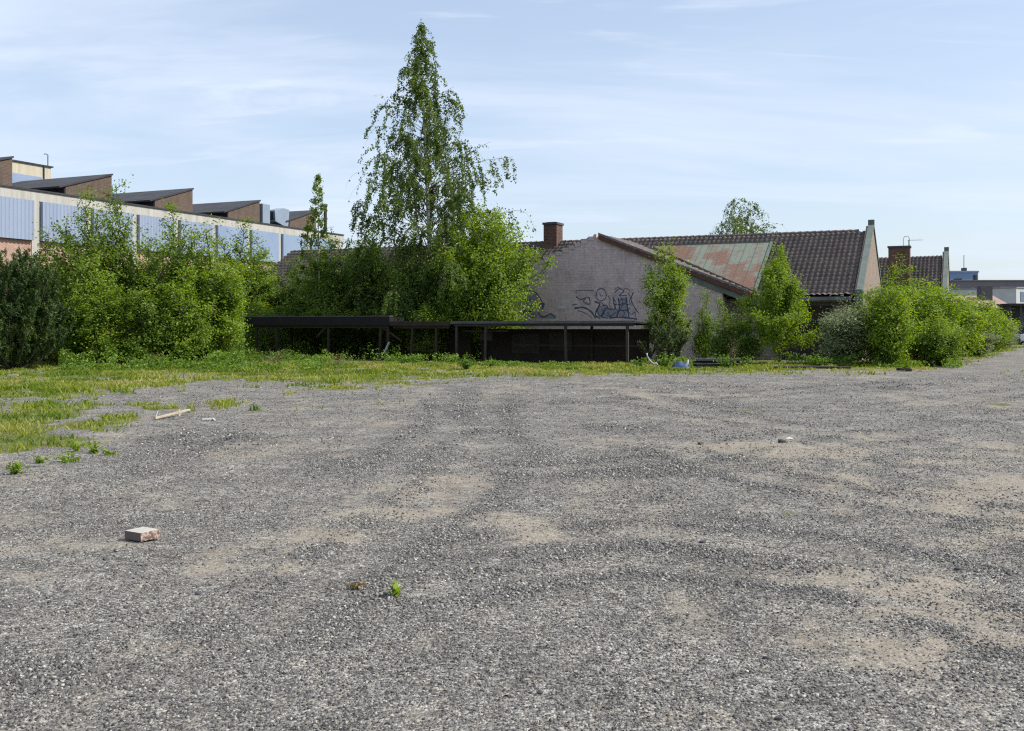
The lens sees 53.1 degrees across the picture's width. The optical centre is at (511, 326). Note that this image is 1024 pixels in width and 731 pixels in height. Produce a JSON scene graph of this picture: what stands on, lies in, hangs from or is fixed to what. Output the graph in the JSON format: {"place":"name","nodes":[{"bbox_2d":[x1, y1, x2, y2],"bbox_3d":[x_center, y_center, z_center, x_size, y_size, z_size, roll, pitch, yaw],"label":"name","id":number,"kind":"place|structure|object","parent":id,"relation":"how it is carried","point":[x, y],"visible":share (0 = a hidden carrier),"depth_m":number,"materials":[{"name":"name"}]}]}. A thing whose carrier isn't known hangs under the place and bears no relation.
{"place":"outdoors","nodes":[
{"label":"outdoors","id":0,"kind":"place"},
{"bbox_2d":[0,343,1023,730],"bbox_3d":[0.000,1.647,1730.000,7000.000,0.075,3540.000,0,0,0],"label":"gravel yard","id":1,"kind":"structure","parent":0,"point":[988,369],"depth_m":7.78,"materials":[{"name":"grey gravel"}]},
{"bbox_2d":[6,461,31,473],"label":"weed clump","id":2,"kind":"object","parent":1,"relation":"on","point":[16,468],"visible":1,"depth_m":11.44,"materials":[{"name":"green plant"}]},
{"bbox_2d":[0,245,76,368],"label":"pine bush","id":3,"kind":"object","parent":1,"relation":"on","point":[30,312],"visible":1,"depth_m":39.44,"materials":[{"name":"green plant"}]},
{"bbox_2d":[33,454,49,463],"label":"weed clump","id":4,"kind":"object","parent":1,"relation":"on","point":[38,459],"visible":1,"depth_m":12.38,"materials":[{"name":"green plant"}]},
{"bbox_2d":[22,222,66,361],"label":"shrub","id":5,"kind":"object","parent":1,"relation":"on","point":[41,254],"visible":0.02,"depth_m":45.86,"materials":[{"name":"green plant"}]},
{"bbox_2d":[53,452,79,462],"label":"weed clump","id":6,"kind":"object","parent":1,"relation":"on","point":[65,459],"visible":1,"depth_m":12.47,"materials":[{"name":"green plant"}]},
{"bbox_2d":[51,278,94,363],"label":"shrub","id":7,"kind":"object","parent":1,"relation":"on","point":[71,345],"visible":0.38,"depth_m":42.95,"materials":[{"name":"green plant"}]},
{"bbox_2d":[65,441,87,451],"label":"weed clump","id":8,"kind":"object","parent":1,"relation":"on","point":[74,447],"visible":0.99,"depth_m":13.54,"materials":[{"name":"green plant"}]},
{"bbox_2d":[41,185,129,363],"bbox_3d":[-18.551,-2.281,44.524,4.516,7.958,3.929,0,0,27],"label":"shrub","id":9,"kind":"object","parent":1,"relation":"on","point":[81,272],"visible":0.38,"depth_m":44.18,"materials":[{"name":"green plant"}]},
{"bbox_2d":[84,441,102,453],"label":"weed clump","id":10,"kind":"object","parent":1,"relation":"on","point":[94,449],"visible":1,"depth_m":13.42,"materials":[{"name":"green plant"}]},
{"bbox_2d":[65,269,139,363],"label":"shrub","id":11,"kind":"object","parent":1,"relation":"on","point":[99,330],"visible":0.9,"depth_m":42.44,"materials":[{"name":"green plant"}]},
{"bbox_2d":[102,448,117,454],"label":"weed clump","id":12,"kind":"object","parent":1,"relation":"on","point":[107,452],"visible":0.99,"depth_m":13.21,"materials":[{"name":"green plant"}]},
{"bbox_2d":[80,175,155,357],"bbox_3d":[-17.714,-2.638,46.107,4.051,8.685,3.722,0,0,31],"label":"shrub","id":13,"kind":"object","parent":1,"relation":"on","point":[114,260],"visible":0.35,"depth_m":45.78,"materials":[{"name":"green plant"}]},
{"bbox_2d":[107,223,170,356],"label":"shrub","id":14,"kind":"object","parent":1,"relation":"on","point":[142,279],"visible":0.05,"depth_m":47.36,"materials":[{"name":"green plant"}]},
{"bbox_2d":[125,527,159,541],"bbox_3d":[-2.873,1.610,7.967,0.210,0.068,0.170,-1,1,36],"label":"paving block","id":15,"kind":"object","parent":1,"relation":"on","point":[140,534],"depth_m":7.91,"materials":[{"name":"concrete"}]},
{"bbox_2d":[110,272,184,362],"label":"shrub","id":16,"kind":"object","parent":1,"relation":"on","point":[149,332],"visible":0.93,"depth_m":42.61,"materials":[{"name":"green plant"}]},
{"bbox_2d":[138,234,194,360],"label":"shrub","id":17,"kind":"object","parent":1,"relation":"on","point":[155,244],"visible":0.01,"depth_m":48.64,"materials":[{"name":"green plant"}]},
{"bbox_2d":[0,153,343,273],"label":"factory building","id":18,"kind":"structure","parent":1,"relation":"on","point":[34,193],"depth_m":73.62,"materials":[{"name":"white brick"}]},
{"bbox_2d":[153,409,190,418],"bbox_3d":[-6.036,1.559,18.628,0.404,0.170,0.975,0,0,21],"label":"wooden plank","id":19,"kind":"object","parent":1,"relation":"on","point":[173,413],"visible":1,"depth_m":18.53,"materials":[{"name":"brown wood"}]},
{"bbox_2d":[131,197,215,360],"bbox_3d":[-14.943,-2.028,46.116,3.929,7.482,4.516,0,0,-9],"label":"shrub","id":20,"kind":"object","parent":1,"relation":"on","point":[178,262],"visible":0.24,"depth_m":45.45,"materials":[{"name":"green plant"}]},
{"bbox_2d":[157,266,219,363],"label":"shrub","id":21,"kind":"object","parent":1,"relation":"on","point":[188,322],"visible":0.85,"depth_m":43.23,"materials":[{"name":"green plant"}]},
{"bbox_2d":[162,214,261,360],"bbox_3d":[-13.245,-1.665,45.480,4.394,6.698,4.519,0,0,18],"label":"shrub","id":22,"kind":"object","parent":1,"relation":"on","point":[231,303],"visible":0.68,"depth_m":44.86,"materials":[{"name":"green plant"}]},
{"bbox_2d":[171,238,258,359],"bbox_3d":[-14.985,-1.323,49.854,5.162,6.050,4.777,0,0,-16],"label":"shrub","id":23,"kind":"object","parent":1,"relation":"on","point":[251,279],"depth_m":50.10,"materials":[{"name":"green plant"}]},
{"bbox_2d":[192,285,239,360],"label":"shrub","id":24,"kind":"object","parent":1,"relation":"on","point":[220,342],"visible":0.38,"depth_m":44.90,"materials":[{"name":"green plant"}]},
{"bbox_2d":[211,213,274,350],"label":"shrub","id":25,"kind":"object","parent":1,"relation":"on","point":[248,254],"visible":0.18,"depth_m":60.52,"materials":[{"name":"green plant"}]},
{"bbox_2d":[230,234,284,351],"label":"shrub","id":26,"kind":"object","parent":1,"relation":"on","point":[267,285],"visible":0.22,"depth_m":60.73,"materials":[{"name":"green plant"}]},
{"bbox_2d":[243,294,277,353],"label":"shrub","id":27,"kind":"object","parent":1,"relation":"on","point":[260,303],"visible":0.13,"depth_m":59.47,"materials":[{"name":"green plant"}]},
{"bbox_2d":[35,258,506,361],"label":"undergrowth","id":28,"kind":"object","parent":1,"relation":"on","point":[269,341],"visible":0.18,"depth_m":54.53,"materials":[{"name":"green plant"}]},
{"bbox_2d":[259,349,287,362],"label":"clump","id":29,"kind":"object","parent":1,"relation":"on","point":[277,358],"visible":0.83,"depth_m":43.78,"materials":[{"name":"green plant"}]},
{"bbox_2d":[264,252,310,352],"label":"shrub","id":30,"kind":"object","parent":1,"relation":"on","point":[286,292],"visible":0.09,"depth_m":61.20,"materials":[{"name":"green plant"}]},
{"bbox_2d":[274,307,334,355],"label":"shrub","id":31,"kind":"object","parent":1,"relation":"on","point":[307,335],"visible":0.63,"depth_m":55.87,"materials":[{"name":"green plant"}]},
{"bbox_2d":[270,173,345,315],"bbox_3d":[-11.000,-3.486,57.965,3.711,10.342,4.412,0,0,21],"label":"birch tree","id":32,"kind":"object","parent":1,"relation":"on","point":[316,214],"visible":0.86,"depth_m":57.29,"materials":[{"name":"green plant"}]},
{"bbox_2d":[290,357,327,365],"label":"weed clump","id":33,"kind":"object","parent":1,"relation":"on","point":[318,361],"visible":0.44,"depth_m":40.65,"materials":[{"name":"green plant"}]},
{"bbox_2d":[283,242,342,353],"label":"shrub","id":34,"kind":"object","parent":1,"relation":"on","point":[302,303],"visible":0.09,"depth_m":59.41,"materials":[{"name":"green plant"}]},
{"bbox_2d":[244,316,413,358],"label":"open shed","id":35,"kind":"structure","parent":1,"relation":"on","point":[323,322],"depth_m":51.98,"materials":[{"name":"wood"}]},
{"bbox_2d":[300,231,365,351],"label":"shrub","id":36,"kind":"object","parent":1,"relation":"on","point":[334,286],"visible":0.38,"depth_m":57.24,"materials":[{"name":"green plant"}]},
{"bbox_2d":[322,353,350,364],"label":"clump","id":37,"kind":"object","parent":1,"relation":"on","point":[337,359],"visible":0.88,"depth_m":43.34,"materials":[{"name":"green plant"}]},
{"bbox_2d":[336,238,365,311],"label":"shrub","id":38,"kind":"object","parent":1,"relation":"on","point":[351,277],"visible":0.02,"depth_m":58.40,"materials":[{"name":"green plant"}]},
{"bbox_2d":[343,578,364,588],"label":"grass tuft","id":39,"kind":"object","parent":1,"relation":"on","point":[358,584],"visible":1,"depth_m":6.36,"materials":[{"name":"plant"}]},
{"bbox_2d":[325,306,383,356],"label":"shrub","id":40,"kind":"object","parent":1,"relation":"on","point":[354,330],"visible":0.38,"depth_m":54.84,"materials":[{"name":"green plant"}]},
{"bbox_2d":[330,218,393,350],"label":"shrub","id":41,"kind":"object","parent":1,"relation":"on","point":[362,264],"visible":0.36,"depth_m":56.64,"materials":[{"name":"green plant"}]},
{"bbox_2d":[338,230,398,355],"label":"shrub","id":42,"kind":"object","parent":1,"relation":"on","point":[375,274],"visible":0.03,"depth_m":57.34,"materials":[{"name":"green plant"}]},
{"bbox_2d":[362,242,412,353],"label":"shrub","id":43,"kind":"object","parent":1,"relation":"on","point":[384,280],"visible":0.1,"depth_m":56.18,"materials":[{"name":"green plant"}]},
{"bbox_2d":[385,579,400,596],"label":"weed clump","id":44,"kind":"object","parent":1,"relation":"on","point":[395,588],"visible":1,"depth_m":6.20,"materials":[{"name":"green plant"}]},
{"bbox_2d":[374,224,448,354],"bbox_3d":[-5.119,-1.843,54.271,4.732,7.099,4.379,0,0,18],"label":"shrub","id":45,"kind":"object","parent":1,"relation":"on","point":[410,273],"visible":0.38,"depth_m":53.79,"materials":[{"name":"green plant"}]},
{"bbox_2d":[391,300,456,359],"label":"shrub","id":46,"kind":"object","parent":1,"relation":"on","point":[424,338],"visible":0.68,"depth_m":51.11,"materials":[{"name":"green plant"}]},
{"bbox_2d":[390,321,476,360],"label":"open shed","id":47,"kind":"structure","parent":1,"relation":"on","point":[464,343],"depth_m":50.36,"materials":[{"name":"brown wood"}]},
{"bbox_2d":[339,18,535,318],"bbox_3d":[-4.608,-7.454,55.229,10.653,18.305,10.152,0,0,18],"label":"birch tree","id":48,"kind":"object","parent":1,"relation":"on","point":[420,162],"visible":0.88,"depth_m":54.41,"materials":[{"name":"green plant"}]},
{"bbox_2d":[455,352,475,369],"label":"weed clump","id":49,"kind":"object","parent":1,"relation":"on","point":[465,365],"visible":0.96,"depth_m":39.30,"materials":[{"name":"green plant"}]},
{"bbox_2d":[420,199,559,357],"bbox_3d":[-1.343,-2.456,53.028,7.560,8.369,6.508,0,0,14],"label":"bush","id":50,"kind":"object","parent":1,"relation":"on","point":[490,294],"visible":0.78,"depth_m":51.86,"materials":[{"name":"green plant"}]},
{"bbox_2d":[486,357,497,366],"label":"weed clump","id":51,"kind":"object","parent":1,"relation":"on","point":[491,361],"visible":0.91,"depth_m":41.70,"materials":[{"name":"green plant"}]},
{"bbox_2d":[58,337,961,370],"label":"weeds","id":52,"kind":"object","parent":1,"relation":"on","point":[215,360],"visible":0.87,"depth_m":41.82,"materials":[{"name":"green plant"}]},
{"bbox_2d":[451,321,649,362],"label":"open shed","id":53,"kind":"structure","parent":1,"relation":"on","point":[565,344],"depth_m":48.83,"materials":[{"name":"black wood"}]},
{"bbox_2d":[263,220,883,360],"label":"brick building","id":54,"kind":"structure","parent":1,"relation":"on","point":[593,278],"depth_m":55.02,"materials":[{"name":"grey paint"}]},
{"bbox_2d":[780,305,831,359],"bbox_3d":[14.738,0.315,51.516,2.540,2.770,0.158,0,0,24],"label":"door","id":55,"kind":"structure","parent":54,"relation":"in","point":[818,309],"depth_m":51.40,"materials":[{"name":"brown wood"}]},
{"bbox_2d":[632,357,648,365],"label":"weed clump","id":56,"kind":"object","parent":1,"relation":"on","point":[640,363],"visible":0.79,"depth_m":41.71,"materials":[{"name":"green plant"}]},
{"bbox_2d":[646,353,658,365],"bbox_3d":[5.601,1.348,40.749,0.560,0.626,0.105,0,0,0],"label":"bent pipe","id":57,"kind":"object","parent":1,"relation":"on","point":[650,360],"visible":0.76,"depth_m":40.72,"materials":[{"name":"white plastic"}]},
{"bbox_2d":[651,348,676,366],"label":"weed clump","id":58,"kind":"object","parent":1,"relation":"on","point":[664,362],"visible":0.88,"depth_m":41.18,"materials":[{"name":"green plant"}]},
{"bbox_2d":[637,301,691,362],"bbox_3d":[7.065,0.260,46.816,2.694,2.905,2.283,0,0,-41],"label":"young pine","id":59,"kind":"object","parent":1,"relation":"on","point":[661,341],"visible":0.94,"depth_m":46.36,"materials":[{"name":"green plant"}]},
{"bbox_2d":[634,236,700,358],"bbox_3d":[7.405,-1.331,48.751,3.096,6.055,3.288,0,0,9],"label":"tree","id":60,"kind":"object","parent":1,"relation":"on","point":[668,294],"visible":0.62,"depth_m":48.44,"materials":[{"name":"green plant"}]},
{"bbox_2d":[672,360,689,367],"bbox_3d":[6.773,1.485,41.250,0.770,0.363,0.700,0,0,0],"label":"plastic sheet","id":61,"kind":"object","parent":1,"relation":"on","point":[681,364],"visible":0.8,"depth_m":41.02,"materials":[{"name":"blue plastic"}]},
{"bbox_2d":[685,287,717,358],"bbox_3d":[9.125,-0.142,49.162,1.517,3.709,1.882,0,0,-14],"label":"sapling","id":62,"kind":"object","parent":1,"relation":"on","point":[699,342],"visible":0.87,"depth_m":49.08,"materials":[{"name":"green plant"}]},
{"bbox_2d":[693,359,742,366],"bbox_3d":[8.374,1.448,41.631,1.975,0.315,0.530,0,0,4],"label":"plank stack","id":63,"kind":"object","parent":1,"relation":"on","point":[707,361],"visible":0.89,"depth_m":41.49,"materials":[{"name":"wood"}]},
{"bbox_2d":[702,295,739,358],"bbox_3d":[9.781,0.072,47.347,2.150,3.247,1.734,0,0,8],"label":"sapling","id":64,"kind":"object","parent":1,"relation":"on","point":[718,341],"visible":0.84,"depth_m":47.34,"materials":[{"name":"green plant"}]},
{"bbox_2d":[713,355,738,366],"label":"weed clump","id":65,"kind":"object","parent":1,"relation":"on","point":[726,362],"visible":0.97,"depth_m":41.19,"materials":[{"name":"green plant"}]},
{"bbox_2d":[709,197,748,234],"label":"birch tree","id":66,"kind":"object","parent":1,"relation":"on","point":[731,220],"visible":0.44,"depth_m":82.01,"materials":[{"name":"green plant"}]},
{"bbox_2d":[726,295,768,361],"bbox_3d":[10.822,0.081,46.790,2.167,3.226,2.688,0,0,6],"label":"sapling","id":67,"kind":"object","parent":1,"relation":"on","point":[747,347],"visible":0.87,"depth_m":46.50,"materials":[{"name":"green plant"}]},
{"bbox_2d":[725,198,784,233],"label":"birch tree","id":68,"kind":"object","parent":1,"relation":"on","point":[751,228],"visible":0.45,"depth_m":84.07,"materials":[{"name":"green plant"}]},
{"bbox_2d":[737,240,824,361],"bbox_3d":[12.056,-1.139,45.768,4.092,5.644,4.101,0,0,-2],"label":"tree","id":69,"kind":"object","parent":1,"relation":"on","point":[778,325],"visible":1,"depth_m":45.40,"materials":[{"name":"green plant"}]},
{"bbox_2d":[773,366,850,368],"bbox_3d":[11.718,1.568,40.029,3.004,0.118,0.178,0,0,0],"label":"wooden pole","id":70,"kind":"object","parent":1,"relation":"on","point":[837,367],"visible":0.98,"depth_m":39.99,"materials":[{"name":"brown wood"}]},
{"bbox_2d":[801,352,832,365],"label":"weed clump","id":71,"kind":"object","parent":1,"relation":"on","point":[819,361],"visible":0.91,"depth_m":41.16,"materials":[{"name":"green plant"}]},
{"bbox_2d":[812,291,875,361],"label":"willow bush","id":72,"kind":"object","parent":1,"relation":"on","point":[843,332],"visible":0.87,"depth_m":43.15,"materials":[{"name":"green plant"}]},
{"bbox_2d":[852,276,939,366],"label":"shrub","id":73,"kind":"object","parent":1,"relation":"on","point":[889,333],"visible":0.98,"depth_m":42.28,"materials":[{"name":"green plant"}]},
{"bbox_2d":[851,254,941,359],"bbox_3d":[17.430,-0.834,45.978,3.994,5.072,4.108,0,0,-13],"label":"shrub","id":74,"kind":"object","parent":1,"relation":"on","point":[914,296],"visible":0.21,"depth_m":45.43,"materials":[{"name":"green plant"}]},
{"bbox_2d":[896,367,911,370],"bbox_3d":[14.661,1.575,38.330,0.480,0.140,0.280,4,0,-6],"label":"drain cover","id":75,"kind":"object","parent":1,"relation":"on","point":[904,368],"visible":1,"depth_m":38.20,"materials":[{"name":"metal"}]},
{"bbox_2d":[879,236,949,302],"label":"brick building","id":76,"kind":"structure","parent":1,"relation":"on","point":[936,267],"depth_m":72.33,"materials":[{"name":"brown brick"}]},
{"bbox_2d":[903,274,972,362],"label":"shrub","id":77,"kind":"object","parent":1,"relation":"on","point":[951,317],"visible":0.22,"depth_m":46.04,"materials":[{"name":"green plant"}]},
{"bbox_2d":[907,314,980,366],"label":"shrub","id":78,"kind":"object","parent":1,"relation":"on","point":[939,347],"visible":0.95,"depth_m":43.15,"materials":[{"name":"green plant"}]},
{"bbox_2d":[927,282,994,359],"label":"shrub","id":79,"kind":"object","parent":1,"relation":"on","point":[976,323],"visible":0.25,"depth_m":51.28,"materials":[{"name":"green plant"}]},
{"bbox_2d":[955,292,1015,355],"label":"shrub","id":80,"kind":"object","parent":1,"relation":"on","point":[991,316],"visible":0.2,"depth_m":58.39,"materials":[{"name":"green plant"}]},
{"bbox_2d":[968,328,1003,356],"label":"willow bush","id":81,"kind":"object","parent":1,"relation":"on","point":[990,341],"visible":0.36,"depth_m":57.05,"materials":[{"name":"green plant"}]},
{"bbox_2d":[978,301,1022,350],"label":"shrub","id":82,"kind":"object","parent":1,"relation":"on","point":[1005,332],"visible":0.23,"depth_m":67.21,"materials":[{"name":"green plant"}]},
{"bbox_2d":[996,303,1023,342],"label":"open shed","id":83,"kind":"structure","parent":1,"relation":"on","point":[1017,311],"depth_m":97.95,"materials":[{"name":"metal"}]},
{"bbox_2d":[998,314,1022,349],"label":"willow bush","id":84,"kind":"object","parent":1,"relation":"on","point":[1009,344],"visible":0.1,"depth_m":73.43,"materials":[{"name":"green plant"}]},
{"bbox_2d":[1012,329,1023,344],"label":"parked car","id":85,"kind":"object","parent":1,"relation":"on","point":[1021,335],"visible":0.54,"depth_m":94.67,"materials":[{"name":"silver metal"}]},
{"bbox_2d":[0,346,1023,458],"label":"grass","id":86,"kind":"structure","parent":0,"point":[52,386],"depth_m":33.13,"materials":[{"name":"green plant"}]},
{"bbox_2d":[0,0,1023,279],"label":"sky","id":87,"kind":"structure","parent":0,"point":[615,118],"materials":[{"name":"blue"}]},
{"bbox_2d":[728,336,738,363],"bbox_3d":[9.450,0.932,43.850,0.588,1.459,0.567,0,0,0],"label":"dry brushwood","id":88,"kind":"object","parent":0,"point":[733,354],"visible":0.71,"depth_m":43.84,"materials":[{"name":"green plant"}]},
{"bbox_2d":[950,268,978,279],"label":"building","id":89,"kind":"structure","parent":0,"point":[964,274],"depth_m":150.00,"materials":[{"name":"metal"}]},
{"bbox_2d":[951,286,1014,318],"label":"building","id":90,"kind":"structure","parent":0,"point":[987,291],"depth_m":100.70,"materials":[{"name":"grey brick"}]},
{"bbox_2d":[950,287,1023,303],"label":"building","id":91,"kind":"structure","parent":0,"point":[1007,295],"depth_m":112.94,"materials":[{"name":"white paint"}]},
{"bbox_2d":[1020,292,1023,301],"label":"window","id":92,"kind":"structure","parent":91,"relation":"in","point":[1021,293],"depth_m":112.72,"materials":[{"name":"glass"}]},
{"bbox_2d":[950,275,1023,288],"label":"building","id":93,"kind":"structure","parent":0,"point":[975,282],"depth_m":127.60,"materials":[{"name":"metal"}]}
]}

